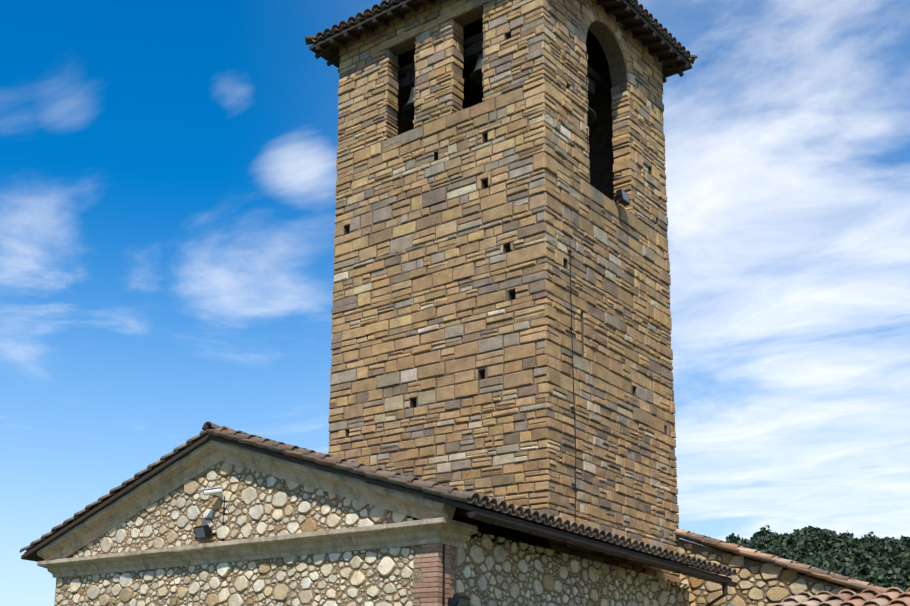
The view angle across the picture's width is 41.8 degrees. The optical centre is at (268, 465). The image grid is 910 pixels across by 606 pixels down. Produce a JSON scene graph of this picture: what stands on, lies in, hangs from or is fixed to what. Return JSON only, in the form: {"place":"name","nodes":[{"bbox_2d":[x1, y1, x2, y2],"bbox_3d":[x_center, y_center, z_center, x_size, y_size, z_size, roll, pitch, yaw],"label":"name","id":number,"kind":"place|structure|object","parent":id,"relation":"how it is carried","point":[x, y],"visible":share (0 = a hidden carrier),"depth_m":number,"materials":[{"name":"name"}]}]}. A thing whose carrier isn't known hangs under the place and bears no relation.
{"place":"outdoors","nodes":[
{"label":"outdoors","id":0,"kind":"place"},
{"bbox_2d":[0,0,909,605],"label":"sky","id":1,"kind":"structure","parent":0,"point":[168,172],"materials":[{"name":"blue"}]},
{"bbox_2d":[330,0,677,576],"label":"tower wall","id":2,"kind":"structure","parent":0,"point":[602,33],"depth_m":22.50,"materials":[{"name":"brown stone"}]},
{"bbox_2d":[344,31,666,437],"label":"tower wall openings","id":3,"kind":"object","parent":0,"point":[600,158],"visible":0.12,"depth_m":26.03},
{"bbox_2d":[678,539,857,605],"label":"annex walls","id":4,"kind":"structure","parent":0,"point":[698,549],"depth_m":22.44,"materials":[{"name":"beige stone"}]},
{"bbox_2d":[677,543,860,605],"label":"wall stones","id":5,"kind":"object","parent":4,"relation":"attached to","point":[769,571],"visible":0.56,"depth_m":22.30,"materials":[{"name":"beige stone"}]},
{"bbox_2d":[673,529,898,594],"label":"roof tiles","id":6,"kind":"object","parent":4,"relation":"on","point":[799,568],"visible":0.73,"depth_m":22.05,"materials":[{"name":"brown ceramic"}]},
{"bbox_2d":[772,587,909,605],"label":"outbuilding tiles","id":7,"kind":"object","parent":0,"point":[891,596],"visible":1,"depth_m":11.45,"materials":[{"name":"orange ceramic"}]},
{"bbox_3d":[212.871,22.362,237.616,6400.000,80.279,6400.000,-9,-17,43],"label":"ground","id":8,"kind":"structure","parent":0,"visible":0},
{"bbox_2d":[54,461,688,605],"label":"church walls","id":9,"kind":"structure","parent":8,"relation":"on","point":[417,574],"depth_m":18.52,"materials":[{"name":"beige stone"}]},
{"bbox_2d":[193,525,211,538],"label":"floodlight","id":10,"kind":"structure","parent":9,"relation":"attached to","point":[202,531],"depth_m":19.30,"materials":[{"name":"metal"}]},
{"bbox_2d":[197,486,222,498],"bbox_3d":[-0.950,0.427,19.312,0.476,0.178,0.188,7,-13,-21],"label":"cctv camera","id":11,"kind":"object","parent":9,"relation":"attached to","point":[216,491],"visible":0.92,"depth_m":19.28,"materials":[{"name":"white plastic"}]},
{"bbox_2d":[211,496,225,540],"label":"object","id":12,"kind":"structure","parent":9,"relation":"attached to","point":[223,518],"depth_m":19.30,"materials":[{"name":"metal"}]},
{"bbox_2d":[37,440,476,577],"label":"pediment cornice","id":13,"kind":"structure","parent":9,"relation":"attached to","point":[436,523],"depth_m":18.67,"materials":[{"name":"grey concrete"}]},
{"bbox_2d":[55,444,688,605],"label":"church rubble stones","id":14,"kind":"object","parent":9,"relation":"attached to","point":[387,565],"visible":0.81,"depth_m":18.66,"materials":[{"name":"beige stone"}]},
{"bbox_2d":[21,434,731,583],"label":"church roof deck","id":15,"kind":"structure","parent":9,"relation":"on","point":[461,509],"depth_m":18.87,"materials":[{"name":"brown wood"}]},
{"bbox_2d":[466,511,737,605],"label":"rain gutter","id":16,"kind":"object","parent":15,"relation":"attached to","point":[527,529],"visible":1,"depth_m":17.92,"materials":[{"name":"black metal"}]},
{"bbox_2d":[20,421,735,575],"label":"church roof tiles","id":17,"kind":"object","parent":9,"relation":"on","point":[484,502],"visible":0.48,"depth_m":18.00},
{"bbox_2d":[412,543,455,605],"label":"church corner brick quoins","id":18,"kind":"object","parent":9,"relation":"attached to","point":[434,589],"visible":0.83,"depth_m":16.22,"materials":[{"name":"brick"}]},
{"bbox_2d":[442,544,444,605],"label":"conduit side","id":19,"kind":"object","parent":9,"relation":"attached to","point":[443,582],"visible":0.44,"depth_m":16.18,"materials":[{"name":"metal"}]},
{"bbox_2d":[447,593,470,605],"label":"floodlight","id":20,"kind":"object","parent":9,"relation":"attached to","point":[458,600],"visible":1,"depth_m":16.05,"materials":[{"name":"metal"}]},
{"bbox_2d":[328,0,679,584],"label":"tower stone blocks","id":21,"kind":"structure","parent":8,"relation":"on","point":[591,11],"depth_m":22.52,"materials":[{"name":"brown stone"}]},
{"bbox_2d":[309,0,691,109],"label":"tower roof deck","id":22,"kind":"structure","parent":21,"relation":"on","point":[646,33],"depth_m":25.37,"materials":[{"name":"brown wood"}]},
{"bbox_2d":[305,0,697,63],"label":"tower roof tiles","id":23,"kind":"object","parent":21,"relation":"on","point":[634,4],"visible":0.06,"depth_m":24.80,"materials":[{"name":"brown tile"}]},
{"bbox_2d":[397,32,611,101],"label":"wooden beams","id":24,"kind":"structure","parent":21,"relation":"attached to","point":[603,86],"depth_m":24.92,"materials":[{"name":"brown wood"}]},
{"bbox_2d":[398,69,415,117],"bbox_3d":[3.184,-7.962,24.682,1.042,1.050,0.706,-35,-39,70],"label":"bell","id":25,"kind":"object","parent":24,"relation":"hanging from","point":[407,83],"visible":0.21,"depth_m":24.77,"materials":[{"name":"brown metal"}]},
{"bbox_2d":[463,39,483,84],"bbox_3d":[4.382,-8.262,23.583,0.938,0.945,0.636,-35,-39,70],"label":"bell","id":26,"kind":"object","parent":24,"relation":"hanging from","point":[475,50],"visible":0.35,"depth_m":23.65,"materials":[{"name":"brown metal"}]},
{"bbox_2d":[586,76,595,124],"bbox_3d":[6.336,-7.768,24.215,0.883,1.312,1.303,-35,-39,70],"label":"bell","id":27,"kind":"object","parent":24,"relation":"hanging from","point":[591,115],"visible":0.04,"depth_m":24.29,"materials":[{"name":"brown metal"}]},
{"bbox_2d":[568,241,575,521],"bbox_3d":[5.480,-1.553,21.034,0.040,5.310,0.116,-9,-17,43],"label":"lightning conductor","id":28,"kind":"object","parent":21,"relation":"attached to","point":[571,328],"visible":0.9,"depth_m":21.01,"materials":[{"name":"metal"}]},
{"bbox_2d":[614,189,629,205],"bbox_3d":[7.024,-5.335,23.265,0.246,0.255,0.336,-9,-17,43],"label":"floodlight","id":29,"kind":"object","parent":21,"relation":"attached to","point":[622,197],"visible":1,"depth_m":23.16,"materials":[{"name":"metal"}]},
{"bbox_2d":[726,525,909,592],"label":"trees","id":30,"kind":"object","parent":8,"relation":"on","point":[884,562],"visible":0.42,"depth_m":446.78,"materials":[{"name":"green plant"}]}
]}

